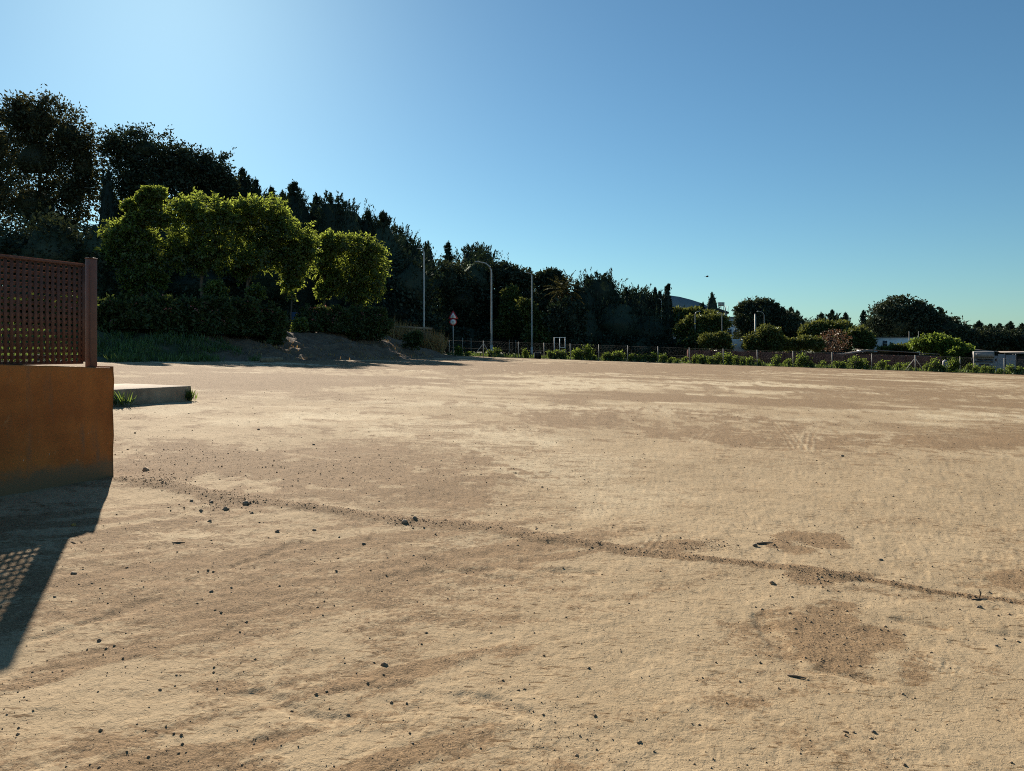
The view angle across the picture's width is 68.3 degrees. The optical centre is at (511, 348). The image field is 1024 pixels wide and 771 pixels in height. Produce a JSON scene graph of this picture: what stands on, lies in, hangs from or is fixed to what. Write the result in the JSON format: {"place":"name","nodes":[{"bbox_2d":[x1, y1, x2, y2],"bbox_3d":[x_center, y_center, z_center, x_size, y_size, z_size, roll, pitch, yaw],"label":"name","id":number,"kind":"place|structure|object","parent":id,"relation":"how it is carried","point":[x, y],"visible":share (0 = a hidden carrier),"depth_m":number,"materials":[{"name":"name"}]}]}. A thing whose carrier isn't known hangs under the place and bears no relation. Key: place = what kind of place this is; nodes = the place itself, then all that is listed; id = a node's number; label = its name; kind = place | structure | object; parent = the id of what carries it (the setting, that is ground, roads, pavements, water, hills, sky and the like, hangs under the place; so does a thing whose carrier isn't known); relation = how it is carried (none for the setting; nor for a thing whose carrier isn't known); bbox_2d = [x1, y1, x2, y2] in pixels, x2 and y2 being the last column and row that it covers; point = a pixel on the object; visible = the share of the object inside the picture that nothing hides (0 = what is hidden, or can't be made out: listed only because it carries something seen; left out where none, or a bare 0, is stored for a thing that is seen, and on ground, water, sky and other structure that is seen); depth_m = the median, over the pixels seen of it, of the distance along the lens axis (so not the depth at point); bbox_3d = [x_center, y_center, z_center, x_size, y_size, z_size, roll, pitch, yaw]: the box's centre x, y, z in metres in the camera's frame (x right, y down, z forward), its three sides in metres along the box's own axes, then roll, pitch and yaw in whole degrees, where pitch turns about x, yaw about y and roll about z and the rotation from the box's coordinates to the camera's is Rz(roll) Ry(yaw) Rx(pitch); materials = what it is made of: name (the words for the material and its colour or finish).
{"place":"outdoors","nodes":[
{"label":"outdoors","id":0,"kind":"place"},
{"bbox_2d":[1,324,458,361],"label":"earth bank","id":1,"kind":"structure","parent":0,"point":[311,341],"depth_m":55.68,"materials":[{"name":"brown soil"}]},
{"bbox_2d":[0,116,35,229],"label":"eucalyptus tree","id":2,"kind":"object","parent":1,"relation":"on","point":[1,182],"visible":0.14,"depth_m":96.41,"materials":[{"name":"green plant"}]},
{"bbox_2d":[33,291,77,325],"bbox_3d":[-26.170,-2.246,43.459,2.920,2.293,3.071,0,0,45],"label":"oleander bush","id":3,"kind":"object","parent":1,"relation":"on","point":[55,318],"visible":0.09,"depth_m":42.86,"materials":[{"name":"green plant"}]},
{"bbox_2d":[0,84,111,238],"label":"eucalyptus tree","id":4,"kind":"object","parent":1,"relation":"on","point":[72,155],"visible":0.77,"depth_m":93.31,"materials":[{"name":"green plant"}]},
{"bbox_2d":[0,202,125,298],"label":"shade tree","id":5,"kind":"object","parent":1,"relation":"on","point":[47,238],"visible":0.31,"depth_m":58.64,"materials":[{"name":"green plant"}]},
{"bbox_2d":[65,296,108,325],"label":"oleander bush","id":6,"kind":"object","parent":1,"relation":"on","point":[100,317],"visible":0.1,"depth_m":44.04,"materials":[{"name":"green plant"}]},
{"bbox_2d":[97,169,119,228],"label":"cypress tree","id":7,"kind":"object","parent":1,"relation":"on","point":[107,209],"visible":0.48,"depth_m":91.56,"materials":[{"name":"green plant"}]},
{"bbox_2d":[97,292,135,329],"bbox_3d":[-24.250,-2.155,45.328,3.150,2.467,3.293,0,0,0],"label":"oleander bush","id":8,"kind":"object","parent":1,"relation":"on","point":[110,305],"visible":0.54,"depth_m":44.51,"materials":[{"name":"green plant"}]},
{"bbox_2d":[71,220,187,297],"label":"shade tree","id":9,"kind":"object","parent":1,"relation":"on","point":[93,241],"visible":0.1,"depth_m":83.59,"materials":[{"name":"green plant"}]},
{"bbox_2d":[1,322,261,361],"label":"bank grass","id":10,"kind":"structure","parent":1,"relation":"on","point":[146,354],"depth_m":42.68,"materials":[{"name":"green plant"}]},
{"bbox_2d":[104,292,159,330],"bbox_3d":[-23.120,-2.243,45.665,3.379,2.526,3.235,0,0,0],"label":"oleander bush","id":11,"kind":"object","parent":1,"relation":"on","point":[137,316],"visible":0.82,"depth_m":45.16,"materials":[{"name":"green plant"}]},
{"bbox_2d":[93,184,173,296],"bbox_3d":[-31.039,-7.606,62.012,6.004,11.900,5.789,0,0,-29],"label":"young tree","id":12,"kind":"object","parent":1,"relation":"on","point":[131,240],"visible":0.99,"depth_m":61.38,"materials":[{"name":"green plant"}]},
{"bbox_2d":[91,121,205,230],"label":"eucalyptus tree","id":13,"kind":"object","parent":1,"relation":"on","point":[171,166],"visible":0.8,"depth_m":95.13,"materials":[{"name":"green plant"}]},
{"bbox_2d":[141,289,188,333],"bbox_3d":[-22.262,-2.275,47.361,3.465,2.978,3.494,0,0,0],"label":"oleander bush","id":14,"kind":"object","parent":1,"relation":"on","point":[168,310],"visible":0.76,"depth_m":46.76,"materials":[{"name":"green plant"}]},
{"bbox_2d":[146,219,243,299],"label":"shade tree","id":15,"kind":"object","parent":1,"relation":"on","point":[192,286],"visible":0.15,"depth_m":85.85,"materials":[{"name":"green plant"}]},
{"bbox_2d":[176,293,222,334],"bbox_3d":[-20.888,-2.196,49.308,3.174,3.021,3.280,0,0,33],"label":"oleander bush","id":16,"kind":"object","parent":1,"relation":"on","point":[196,313],"visible":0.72,"depth_m":48.66,"materials":[{"name":"green plant"}]},
{"bbox_2d":[156,186,244,299],"bbox_3d":[-26.192,-7.516,64.644,7.655,12.122,6.546,0,0,0],"label":"young tree","id":17,"kind":"object","parent":1,"relation":"on","point":[199,250],"visible":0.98,"depth_m":63.15,"materials":[{"name":"green plant"}]},
{"bbox_2d":[170,142,249,222],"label":"eucalyptus tree","id":18,"kind":"object","parent":1,"relation":"on","point":[220,180],"visible":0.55,"depth_m":98.12,"materials":[{"name":"green plant"}]},
{"bbox_2d":[199,278,229,297],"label":"shrub","id":19,"kind":"object","parent":1,"relation":"on","point":[217,287],"visible":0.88,"depth_m":59.66,"materials":[{"name":"green plant"}]},
{"bbox_2d":[196,294,239,334],"bbox_3d":[-19.838,-2.216,50.451,3.331,2.934,3.443,0,0,24],"label":"oleander bush","id":20,"kind":"object","parent":1,"relation":"on","point":[224,310],"visible":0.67,"depth_m":49.93,"materials":[{"name":"green plant"}]},
{"bbox_2d":[224,294,268,337],"bbox_3d":[-18.498,-2.215,52.157,3.565,3.139,3.205,0,0,0],"label":"oleander bush","id":21,"kind":"object","parent":1,"relation":"on","point":[249,317],"visible":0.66,"depth_m":51.38,"materials":[{"name":"green plant"}]},
{"bbox_2d":[243,282,268,300],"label":"shrub","id":22,"kind":"object","parent":1,"relation":"on","point":[257,290],"visible":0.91,"depth_m":60.76,"materials":[{"name":"green plant"}]},
{"bbox_2d":[223,192,297,292],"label":"young tree","id":23,"kind":"object","parent":1,"relation":"on","point":[258,243],"visible":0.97,"depth_m":65.37,"materials":[{"name":"green plant"}]},
{"bbox_2d":[219,209,311,321],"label":"shade tree","id":24,"kind":"object","parent":1,"relation":"on","point":[269,282],"visible":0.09,"depth_m":87.12,"materials":[{"name":"green plant"}]},
{"bbox_2d":[252,300,292,344],"bbox_3d":[-17.389,-1.793,53.581,3.499,3.436,3.353,0,0,0],"label":"oleander bush","id":25,"kind":"object","parent":1,"relation":"on","point":[276,322],"visible":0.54,"depth_m":53.06,"materials":[{"name":"green plant"}]},
{"bbox_2d":[265,216,323,324],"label":"young tree","id":26,"kind":"object","parent":1,"relation":"on","point":[299,256],"visible":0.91,"depth_m":66.23,"materials":[{"name":"green plant"}]},
{"bbox_2d":[288,317,309,332],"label":"shrub","id":27,"kind":"object","parent":1,"relation":"on","point":[300,324],"visible":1,"depth_m":60.57,"materials":[{"name":"green plant"}]},
{"bbox_2d":[290,303,331,331],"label":"oleander bush","id":28,"kind":"object","parent":1,"relation":"on","point":[316,317],"visible":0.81,"depth_m":62.38,"materials":[{"name":"green plant"}]},
{"bbox_2d":[310,228,349,305],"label":"young tree","id":29,"kind":"object","parent":1,"relation":"on","point":[328,286],"visible":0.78,"depth_m":71.42,"materials":[{"name":"green plant"}]},
{"bbox_2d":[318,304,356,332],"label":"oleander bush","id":30,"kind":"object","parent":1,"relation":"on","point":[340,321],"visible":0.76,"depth_m":63.50,"materials":[{"name":"green plant"}]},
{"bbox_2d":[320,230,391,309],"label":"young tree","id":31,"kind":"object","parent":1,"relation":"on","point":[364,262],"visible":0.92,"depth_m":73.09,"materials":[{"name":"green plant"}]},
{"bbox_2d":[341,304,373,339],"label":"oleander bush","id":32,"kind":"object","parent":1,"relation":"on","point":[359,319],"visible":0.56,"depth_m":65.40,"materials":[{"name":"green plant"}]},
{"bbox_2d":[357,304,395,341],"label":"oleander bush","id":33,"kind":"object","parent":1,"relation":"on","point":[379,322],"visible":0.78,"depth_m":66.51,"materials":[{"name":"green plant"}]},
{"bbox_2d":[387,326,431,345],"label":"panel wall","id":34,"kind":"structure","parent":1,"relation":"on","point":[424,332],"depth_m":79.00,"materials":[{"name":"grey concrete"}]},
{"bbox_2d":[401,330,424,350],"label":"shrub","id":35,"kind":"object","parent":1,"relation":"on","point":[413,339],"visible":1,"depth_m":69.64,"materials":[{"name":"green plant"}]},
{"bbox_2d":[417,248,424,326],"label":"street lamp","id":36,"kind":"object","parent":1,"relation":"on","point":[423,287],"visible":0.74,"depth_m":82.93,"materials":[{"name":"metal"}]},
{"bbox_2d":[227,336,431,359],"bbox_3d":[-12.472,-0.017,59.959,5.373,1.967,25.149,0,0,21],"label":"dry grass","id":37,"kind":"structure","parent":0,"point":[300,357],"depth_m":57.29,"materials":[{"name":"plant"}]},
{"bbox_2d":[0,350,1023,770],"bbox_3d":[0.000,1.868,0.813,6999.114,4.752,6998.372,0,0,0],"label":"dirt ground","id":38,"kind":"structure","parent":0,"point":[848,504],"depth_m":5.22,"materials":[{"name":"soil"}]},
{"bbox_2d":[0,364,113,495],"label":"boundary wall","id":39,"kind":"structure","parent":38,"relation":"on","point":[56,426],"depth_m":7.64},
{"bbox_2d":[0,254,97,366],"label":"lattice fence","id":40,"kind":"object","parent":39,"relation":"on","point":[86,311],"visible":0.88,"depth_m":7.72,"materials":[{"name":"brown wood"}]},
{"bbox_2d":[113,390,135,405],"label":"weed tuft","id":41,"kind":"object","parent":38,"relation":"on","point":[120,400],"visible":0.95,"depth_m":15.96,"materials":[{"name":"green plant"}]},
{"bbox_2d":[113,383,190,405],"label":"concrete slab","id":42,"kind":"structure","parent":38,"relation":"on","point":[146,393],"depth_m":17.03,"materials":[{"name":"grey concrete"}]},
{"bbox_2d":[214,167,281,298],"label":"conifer tree","id":43,"kind":"object","parent":38,"relation":"on","point":[247,183],"visible":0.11,"depth_m":103.02,"materials":[{"name":"green plant"}]},
{"bbox_2d":[240,179,371,329],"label":"conifer tree","id":44,"kind":"object","parent":38,"relation":"on","point":[295,197],"visible":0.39,"depth_m":101.27,"materials":[{"name":"green plant"}]},
{"bbox_2d":[304,190,358,307],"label":"conifer tree","id":45,"kind":"object","parent":38,"relation":"on","point":[326,210],"visible":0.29,"depth_m":102.20,"materials":[{"name":"green plant"}]},
{"bbox_2d":[303,198,378,309],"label":"conifer tree","id":46,"kind":"object","parent":38,"relation":"on","point":[346,223],"visible":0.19,"depth_m":103.11,"materials":[{"name":"green plant"}]},
{"bbox_2d":[348,208,389,308],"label":"conifer tree","id":47,"kind":"object","parent":38,"relation":"on","point":[367,218],"visible":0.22,"depth_m":103.46,"materials":[{"name":"green plant"}]},
{"bbox_2d":[313,209,441,313],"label":"conifer tree","id":48,"kind":"object","parent":38,"relation":"on","point":[383,230],"visible":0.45,"depth_m":101.74,"materials":[{"name":"green plant"}]},
{"bbox_2d":[365,246,444,325],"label":"leafy tree","id":49,"kind":"object","parent":38,"relation":"on","point":[403,297],"visible":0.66,"depth_m":95.33,"materials":[{"name":"green plant"}]},
{"bbox_2d":[391,222,425,262],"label":"conifer tree","id":50,"kind":"object","parent":38,"relation":"on","point":[404,233],"visible":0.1,"depth_m":125.86,"materials":[{"name":"green plant"}]},
{"bbox_2d":[382,304,446,340],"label":"undergrowth bush","id":51,"kind":"object","parent":38,"relation":"on","point":[434,325],"visible":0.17,"depth_m":94.16,"materials":[{"name":"green plant"}]},
{"bbox_2d":[400,236,435,266],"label":"conifer tree","id":52,"kind":"object","parent":38,"relation":"on","point":[419,245],"visible":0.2,"depth_m":125.75,"materials":[{"name":"green plant"}]},
{"bbox_2d":[386,315,452,353],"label":"dry stems","id":53,"kind":"object","parent":38,"relation":"on","point":[436,343],"visible":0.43,"depth_m":77.85,"materials":[{"name":"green plant"}]},
{"bbox_2d":[439,240,456,303],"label":"conifer tree","id":54,"kind":"object","parent":38,"relation":"on","point":[448,252],"visible":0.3,"depth_m":135.76,"materials":[{"name":"green plant"}]},
{"bbox_2d":[425,258,492,328],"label":"leafy tree","id":55,"kind":"object","parent":38,"relation":"on","point":[457,296],"visible":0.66,"depth_m":114.02,"materials":[{"name":"green plant"}]},
{"bbox_2d":[438,320,485,352],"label":"undergrowth bush","id":56,"kind":"object","parent":38,"relation":"on","point":[470,334],"visible":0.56,"depth_m":110.62,"materials":[{"name":"green plant"}]},
{"bbox_2d":[433,241,504,351],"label":"leafy tree","id":57,"kind":"object","parent":38,"relation":"on","point":[472,248],"visible":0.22,"depth_m":134.70,"materials":[{"name":"green plant"}]},
{"bbox_2d":[460,247,501,351],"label":"leafy tree","id":58,"kind":"object","parent":38,"relation":"on","point":[478,270],"visible":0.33,"depth_m":118.48,"materials":[{"name":"green plant"}]},
{"bbox_2d":[478,323,538,354],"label":"undergrowth bush","id":59,"kind":"object","parent":38,"relation":"on","point":[495,340],"visible":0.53,"depth_m":111.16,"materials":[{"name":"green plant"}]},
{"bbox_2d":[489,282,528,354],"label":"leafy tree","id":60,"kind":"object","parent":38,"relation":"on","point":[509,324],"visible":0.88,"depth_m":107.92,"materials":[{"name":"green plant"}]},
{"bbox_2d":[482,260,548,313],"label":"leafy tree","id":61,"kind":"object","parent":38,"relation":"on","point":[503,272],"visible":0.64,"depth_m":117.16,"materials":[{"name":"green plant"}]},
{"bbox_2d":[515,296,557,354],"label":"leafy tree","id":62,"kind":"object","parent":38,"relation":"on","point":[540,332],"visible":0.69,"depth_m":102.84,"materials":[{"name":"green plant"}]},
{"bbox_2d":[530,266,570,314],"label":"tree","id":63,"kind":"object","parent":38,"relation":"on","point":[541,279],"visible":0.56,"depth_m":120.55,"materials":[{"name":"green plant"}]},
{"bbox_2d":[540,270,584,350],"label":"palm tree","id":64,"kind":"object","parent":38,"relation":"on","point":[563,291],"visible":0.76,"depth_m":105.56,"materials":[{"name":"green plant"}]},
{"bbox_2d":[530,332,600,355],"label":"undergrowth bush","id":65,"kind":"object","parent":38,"relation":"on","point":[590,343],"visible":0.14,"depth_m":112.19,"materials":[{"name":"green plant"}]},
{"bbox_2d":[540,295,592,351],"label":"leafy tree","id":66,"kind":"object","parent":38,"relation":"on","point":[568,321],"visible":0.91,"depth_m":101.68,"materials":[{"name":"green plant"}]},
{"bbox_2d":[542,297,632,356],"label":"conifer tree","id":67,"kind":"object","parent":38,"relation":"on","point":[593,321],"visible":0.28,"depth_m":112.85,"materials":[{"name":"green plant"}]},
{"bbox_2d":[571,274,604,317],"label":"conifer tree","id":68,"kind":"object","parent":38,"relation":"on","point":[592,300],"visible":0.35,"depth_m":117.52,"materials":[{"name":"green plant"}]},
{"bbox_2d":[558,267,633,314],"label":"conifer tree","id":69,"kind":"object","parent":38,"relation":"on","point":[597,283],"visible":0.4,"depth_m":118.14,"materials":[{"name":"green plant"}]},
{"bbox_2d":[591,331,634,357],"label":"undergrowth bush","id":70,"kind":"object","parent":38,"relation":"on","point":[604,340],"visible":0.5,"depth_m":112.18,"materials":[{"name":"green plant"}]},
{"bbox_2d":[582,289,659,357],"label":"leafy tree","id":71,"kind":"object","parent":38,"relation":"on","point":[616,318],"visible":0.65,"depth_m":114.33,"materials":[{"name":"green plant"}]},
{"bbox_2d":[609,282,668,336],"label":"conifer tree","id":72,"kind":"object","parent":38,"relation":"on","point":[635,293],"visible":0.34,"depth_m":118.95,"materials":[{"name":"green plant"}]},
{"bbox_2d":[620,331,686,359],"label":"undergrowth bush","id":73,"kind":"object","parent":38,"relation":"on","point":[640,341],"visible":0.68,"depth_m":112.27,"materials":[{"name":"green plant"}]},
{"bbox_2d":[597,300,715,358],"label":"conifer tree","id":74,"kind":"object","parent":38,"relation":"on","point":[652,324],"visible":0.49,"depth_m":114.32,"materials":[{"name":"green plant"}]},
{"bbox_2d":[662,283,673,338],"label":"cypress tree","id":75,"kind":"object","parent":38,"relation":"on","point":[668,299],"visible":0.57,"depth_m":118.46,"materials":[{"name":"green plant"}]},
{"bbox_2d":[670,295,707,338],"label":"sports hall","id":76,"kind":"structure","parent":38,"relation":"on","point":[681,301],"depth_m":189.20,"materials":[{"name":"metal"}]},
{"bbox_2d":[671,305,719,331],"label":"leafy tree","id":77,"kind":"object","parent":38,"relation":"on","point":[683,312],"visible":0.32,"depth_m":118.94,"materials":[{"name":"green plant"}]},
{"bbox_2d":[671,311,733,352],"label":"leafy bush","id":78,"kind":"object","parent":38,"relation":"on","point":[687,329],"visible":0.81,"depth_m":106.88,"materials":[{"name":"green plant"}]},
{"bbox_2d":[696,330,736,350],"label":"leafy bush","id":79,"kind":"object","parent":38,"relation":"on","point":[719,340],"visible":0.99,"depth_m":98.16,"materials":[{"name":"green plant"}]},
{"bbox_2d":[446,351,1023,374],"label":"fence","id":80,"kind":"object","parent":38,"relation":"on","point":[726,363],"visible":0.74,"depth_m":87.21,"materials":[{"name":"grey metal"}]},
{"bbox_2d":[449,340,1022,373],"bbox_3d":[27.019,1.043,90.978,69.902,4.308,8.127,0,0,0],"label":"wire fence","id":81,"kind":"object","parent":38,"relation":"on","point":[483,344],"visible":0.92,"depth_m":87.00,"materials":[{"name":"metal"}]},
{"bbox_2d":[729,296,796,338],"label":"leafy tree","id":82,"kind":"object","parent":38,"relation":"on","point":[775,314],"visible":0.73,"depth_m":126.42,"materials":[{"name":"green plant"}]},
{"bbox_2d":[739,323,789,351],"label":"leafy tree","id":83,"kind":"object","parent":38,"relation":"on","point":[767,338],"visible":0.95,"depth_m":98.09,"materials":[{"name":"green plant"}]},
{"bbox_2d":[782,308,805,352],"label":"leafy tree","id":84,"kind":"object","parent":38,"relation":"on","point":[797,322],"visible":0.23,"depth_m":127.66,"materials":[{"name":"green plant"}]},
{"bbox_2d":[783,334,826,352],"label":"leafy bush","id":85,"kind":"object","parent":38,"relation":"on","point":[805,342],"visible":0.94,"depth_m":99.11,"materials":[{"name":"green plant"}]},
{"bbox_2d":[687,350,940,369],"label":"brick wall","id":86,"kind":"structure","parent":38,"relation":"on","point":[820,357],"depth_m":92.40,"materials":[{"name":"brick"}]},
{"bbox_2d":[810,309,851,352],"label":"conifer tree","id":87,"kind":"object","parent":38,"relation":"on","point":[831,315],"visible":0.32,"depth_m":148.71,"materials":[{"name":"green plant"}]},
{"bbox_2d":[818,328,852,351],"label":"bare tree","id":88,"kind":"object","parent":38,"relation":"on","point":[827,344],"visible":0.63,"depth_m":100.71,"materials":[{"name":"brown plant"}]},
{"bbox_2d":[796,317,875,351],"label":"leafy bush","id":89,"kind":"object","parent":38,"relation":"on","point":[818,326],"visible":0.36,"depth_m":114.96,"materials":[{"name":"green plant"}]},
{"bbox_2d":[839,324,878,351],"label":"leafy tree","id":90,"kind":"object","parent":38,"relation":"on","point":[862,338],"visible":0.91,"depth_m":111.05,"materials":[{"name":"green plant"}]},
{"bbox_2d":[857,337,919,354],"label":"white house","id":91,"kind":"structure","parent":38,"relation":"on","point":[883,341],"depth_m":116.00,"materials":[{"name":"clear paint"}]},
{"bbox_2d":[876,342,915,351],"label":"leafy bush","id":92,"kind":"object","parent":38,"relation":"on","point":[897,347],"visible":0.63,"depth_m":107.26,"materials":[{"name":"green plant"}]},
{"bbox_2d":[857,293,974,354],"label":"leafy tree","id":93,"kind":"object","parent":38,"relation":"on","point":[896,316],"visible":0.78,"depth_m":125.94,"materials":[{"name":"green plant"}]},
{"bbox_2d":[905,331,975,359],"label":"leafy bush","id":94,"kind":"object","parent":38,"relation":"on","point":[935,343],"visible":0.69,"depth_m":98.92,"materials":[{"name":"green plant"}]},
{"bbox_2d":[941,345,974,369],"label":"leafy bush","id":95,"kind":"object","parent":38,"relation":"on","point":[956,352],"visible":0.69,"depth_m":95.57,"materials":[{"name":"green plant"}]},
{"bbox_2d":[948,316,978,347],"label":"leafy tree","id":96,"kind":"object","parent":38,"relation":"on","point":[972,339],"visible":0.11,"depth_m":130.41,"materials":[{"name":"green plant"}]},
{"bbox_2d":[971,351,996,369],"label":"camper van","id":97,"kind":"object","parent":38,"relation":"on","point":[983,356],"visible":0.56,"depth_m":91.48,"materials":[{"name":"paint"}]},
{"bbox_2d":[972,324,1023,353],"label":"leafy bush","id":98,"kind":"object","parent":38,"relation":"on","point":[993,339],"visible":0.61,"depth_m":144.39,"materials":[{"name":"green plant"}]},
{"bbox_2d":[994,354,1016,371],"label":"sheet fence","id":99,"kind":"object","parent":38,"relation":"on","point":[1008,358],"visible":0.56,"depth_m":92.12,"materials":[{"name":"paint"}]},
{"bbox_2d":[0,0,1023,349],"label":"sky","id":100,"kind":"structure","parent":0,"point":[812,157],"materials":[{"name":"blue"}]},
{"bbox_2d":[826,349,939,356],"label":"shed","id":101,"kind":"structure","parent":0,"point":[891,353],"depth_m":99.12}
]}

